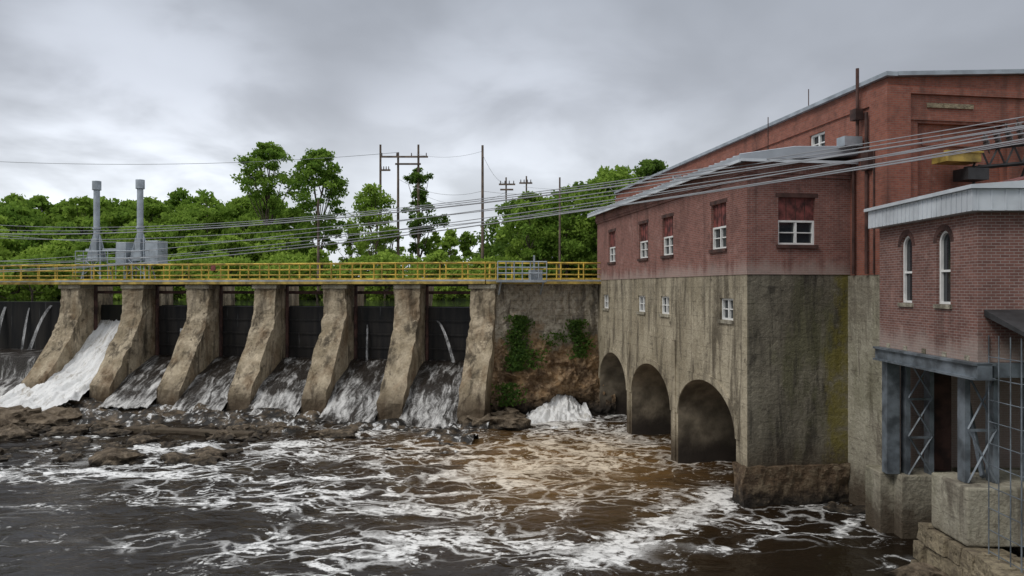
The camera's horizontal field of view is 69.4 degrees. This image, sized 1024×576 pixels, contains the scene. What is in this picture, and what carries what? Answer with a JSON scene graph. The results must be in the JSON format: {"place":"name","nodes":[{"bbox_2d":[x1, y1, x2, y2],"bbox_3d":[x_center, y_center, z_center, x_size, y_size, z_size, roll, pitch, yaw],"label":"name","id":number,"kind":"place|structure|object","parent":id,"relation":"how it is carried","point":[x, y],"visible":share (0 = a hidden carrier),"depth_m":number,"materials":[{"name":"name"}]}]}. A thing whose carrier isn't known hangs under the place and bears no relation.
{"place":"outdoors","nodes":[
{"label":"outdoors","id":0,"kind":"place"},
{"bbox_2d":[0,299,470,320],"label":"reservoir water","id":1,"kind":"structure","parent":0,"point":[113,311],"depth_m":53.79,"materials":[{"name":"black liquid"}]},
{"bbox_2d":[23,287,469,299],"bbox_3d":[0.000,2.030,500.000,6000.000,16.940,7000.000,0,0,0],"label":"ground","id":2,"kind":"structure","parent":0,"point":[458,298],"depth_m":76.27,"materials":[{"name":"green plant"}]},
{"bbox_2d":[0,187,327,261],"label":"forest trees","id":3,"kind":"object","parent":2,"relation":"on","point":[19,212],"visible":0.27,"depth_m":99.55,"materials":[{"name":"green plant"}]},
{"bbox_2d":[0,214,518,289],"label":"woodland edge trees","id":4,"kind":"object","parent":2,"relation":"on","point":[31,245],"visible":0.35,"depth_m":84.62,"materials":[{"name":"green plant"}]},
{"bbox_2d":[230,141,299,227],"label":"maple tree","id":5,"kind":"object","parent":2,"relation":"on","point":[267,151],"visible":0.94,"depth_m":89.09,"materials":[{"name":"green plant"}]},
{"bbox_2d":[0,247,596,300],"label":"bank shrubs","id":6,"kind":"object","parent":2,"relation":"on","point":[29,291],"visible":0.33,"depth_m":73.02,"materials":[{"name":"green plant"}]},
{"bbox_2d":[0,255,600,453],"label":"spillway dam","id":7,"kind":"structure","parent":2,"relation":"on","point":[411,361],"depth_m":47.63,"materials":[{"name":"concrete"}]},
{"bbox_2d":[71,179,170,278],"bbox_3d":[-27.904,-4.072,52.568,7.000,7.156,1.627,0,0,11],"label":"gate hoist","id":8,"kind":"object","parent":7,"relation":"on","point":[97,247],"visible":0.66,"depth_m":52.10,"materials":[{"name":"metal"}]},
{"bbox_2d":[124,426,255,437],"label":"concrete sill","id":9,"kind":"structure","parent":7,"relation":"on","point":[165,430],"depth_m":40.25,"materials":[{"name":"concrete"}]},
{"bbox_2d":[0,262,600,280],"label":"yellow railing","id":10,"kind":"object","parent":7,"relation":"on","point":[213,267],"visible":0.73,"depth_m":48.23,"materials":[{"name":"metal"}]},
{"bbox_2d":[286,147,348,249],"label":"maple tree","id":11,"kind":"object","parent":2,"relation":"on","point":[331,181],"visible":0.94,"depth_m":87.11,"materials":[{"name":"green plant"}]},
{"bbox_2d":[317,199,319,290],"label":"utility pole","id":12,"kind":"object","parent":2,"relation":"on","point":[318,259],"visible":0.66,"depth_m":69.91,"materials":[{"name":"brown wood"}]},
{"bbox_2d":[342,182,401,255],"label":"ash tree","id":13,"kind":"object","parent":2,"relation":"on","point":[371,197],"visible":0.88,"depth_m":83.42,"materials":[{"name":"green plant"}]},
{"bbox_2d":[379,144,427,257],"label":"utility pole","id":14,"kind":"object","parent":2,"relation":"on","point":[418,163],"visible":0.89,"depth_m":84.88,"materials":[{"name":"brown wood"}]},
{"bbox_2d":[0,116,1023,271],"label":"power lines","id":15,"kind":"object","parent":14,"relation":"hanging from","point":[871,165],"visible":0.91,"depth_m":29.29,"materials":[{"name":"metal"}]},
{"bbox_2d":[401,167,450,257],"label":"pine tree","id":16,"kind":"object","parent":2,"relation":"on","point":[412,177],"visible":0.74,"depth_m":85.32,"materials":[{"name":"green plant"}]},
{"bbox_2d":[481,145,483,259],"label":"utility pole","id":17,"kind":"object","parent":2,"relation":"on","point":[482,196],"visible":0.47,"depth_m":79.88,"materials":[{"name":"brown wood"}]},
{"bbox_2d":[499,177,514,203],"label":"utility pole","id":18,"kind":"object","parent":2,"relation":"on","point":[506,184],"visible":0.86,"depth_m":91.72,"materials":[{"name":"brown wood"}]},
{"bbox_2d":[519,176,531,191],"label":"utility pole","id":19,"kind":"object","parent":2,"relation":"on","point":[526,182],"visible":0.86,"depth_m":94.72,"materials":[{"name":"brown wood"}]},
{"bbox_2d":[493,191,558,276],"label":"oak tree","id":20,"kind":"object","parent":2,"relation":"on","point":[517,245],"visible":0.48,"depth_m":72.50,"materials":[{"name":"green plant"}]},
{"bbox_2d":[466,181,596,277],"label":"background grove","id":21,"kind":"object","parent":2,"relation":"on","point":[499,248],"visible":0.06,"depth_m":83.67,"materials":[{"name":"green plant"}]},
{"bbox_2d":[491,284,615,414],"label":"stone retaining wall","id":22,"kind":"structure","parent":2,"relation":"on","point":[552,308],"depth_m":46.55,"materials":[{"name":"stone"}]},
{"bbox_2d":[490,314,595,406],"bbox_3d":[1.936,4.406,45.729,7.258,5.582,1.667,0,0,-12],"label":"ivy","id":23,"kind":"object","parent":22,"relation":"attached to","point":[520,326],"visible":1,"depth_m":45.88,"materials":[{"name":"green plant"}]},
{"bbox_2d":[521,185,596,277],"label":"oak tree","id":24,"kind":"object","parent":2,"relation":"on","point":[552,230],"visible":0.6,"depth_m":70.29,"materials":[{"name":"green plant"}]},
{"bbox_2d":[559,177,560,277],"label":"utility pole","id":25,"kind":"object","parent":2,"relation":"on","point":[559,224],"visible":0.66,"depth_m":65.92,"materials":[{"name":"brown wood"}]},
{"bbox_2d":[561,164,643,271],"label":"oak tree","id":26,"kind":"object","parent":2,"relation":"on","point":[606,174],"visible":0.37,"depth_m":68.23,"materials":[{"name":"green plant"}]},
{"bbox_2d":[631,159,668,181],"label":"oak tree","id":27,"kind":"object","parent":2,"relation":"on","point":[649,167],"visible":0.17,"depth_m":75.60,"materials":[{"name":"green plant"}]},
{"bbox_2d":[614,68,1023,505],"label":"brick turbine hall","id":28,"kind":"structure","parent":2,"relation":"on","point":[888,105],"depth_m":26.31,"materials":[{"name":"red brick"}]},
{"bbox_2d":[811,132,824,145],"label":"windows","id":29,"kind":"structure","parent":28,"relation":"in","point":[818,139],"depth_m":30.01,"materials":[{"name":"white paint"}]},
{"bbox_2d":[932,119,1023,183],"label":"hoist crane","id":30,"kind":"object","parent":28,"relation":"attached to","point":[973,173],"visible":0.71,"depth_m":25.24,"materials":[{"name":"yellow paint"}]},
{"bbox_2d":[0,406,916,575],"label":"river water","id":31,"kind":"structure","parent":0,"point":[603,495],"depth_m":26.21,"materials":[{"name":"brown liquid"}]},
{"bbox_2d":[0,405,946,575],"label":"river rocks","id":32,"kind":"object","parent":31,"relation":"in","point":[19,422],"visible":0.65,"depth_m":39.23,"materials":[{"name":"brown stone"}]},
{"bbox_2d":[526,394,593,428],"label":"outflow cascade","id":33,"kind":"object","parent":31,"relation":"in","point":[559,407],"visible":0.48,"depth_m":45.26,"materials":[{"name":"white liquid"}]},
{"bbox_2d":[587,146,857,507],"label":"brick powerhouse","id":34,"kind":"structure","parent":31,"relation":"in","point":[722,325],"depth_m":27.69,"materials":[{"name":"red brick"},{"name":"weathered concrete"},{"name":"grey metal"}]},
{"bbox_2d":[602,294,733,323],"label":"basement windows","id":35,"kind":"structure","parent":34,"relation":"in","point":[727,303],"depth_m":35.33,"materials":[{"name":"white paint"}]},
{"bbox_2d":[607,193,818,264],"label":"windows","id":36,"kind":"structure","parent":34,"relation":"in","point":[795,215],"depth_m":27.60,"materials":[{"name":"white paint"}]},
{"bbox_2d":[864,176,1023,555],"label":"brick gatehouse","id":37,"kind":"object","parent":31,"relation":"in","point":[951,265],"visible":0.93,"depth_m":20.74,"materials":[{"name":"red brick"}]},
{"bbox_2d":[897,224,953,308],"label":"arched windows","id":38,"kind":"structure","parent":37,"relation":"in","point":[945,244],"depth_m":20.72,"materials":[{"name":"white paint"}]},
{"bbox_2d":[984,310,1023,335],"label":"black awning","id":39,"kind":"object","parent":37,"relation":"attached to","point":[1012,320],"visible":1,"depth_m":18.31,"materials":[{"name":"metal"}]},
{"bbox_2d":[911,523,1023,575],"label":"stone abutment","id":40,"kind":"object","parent":31,"relation":"in","point":[942,551],"visible":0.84,"depth_m":19.54,"materials":[{"name":"tan natural stone"}]},
{"bbox_2d":[988,335,1023,572],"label":"wire safety cage","id":41,"kind":"object","parent":40,"relation":"on","point":[1010,450],"visible":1,"depth_m":18.06,"materials":[{"name":"grey metal"}]},
{"bbox_2d":[0,0,1023,277],"label":"sky","id":42,"kind":"structure","parent":0,"point":[550,90],"materials":[{"name":"grey"}]}
]}

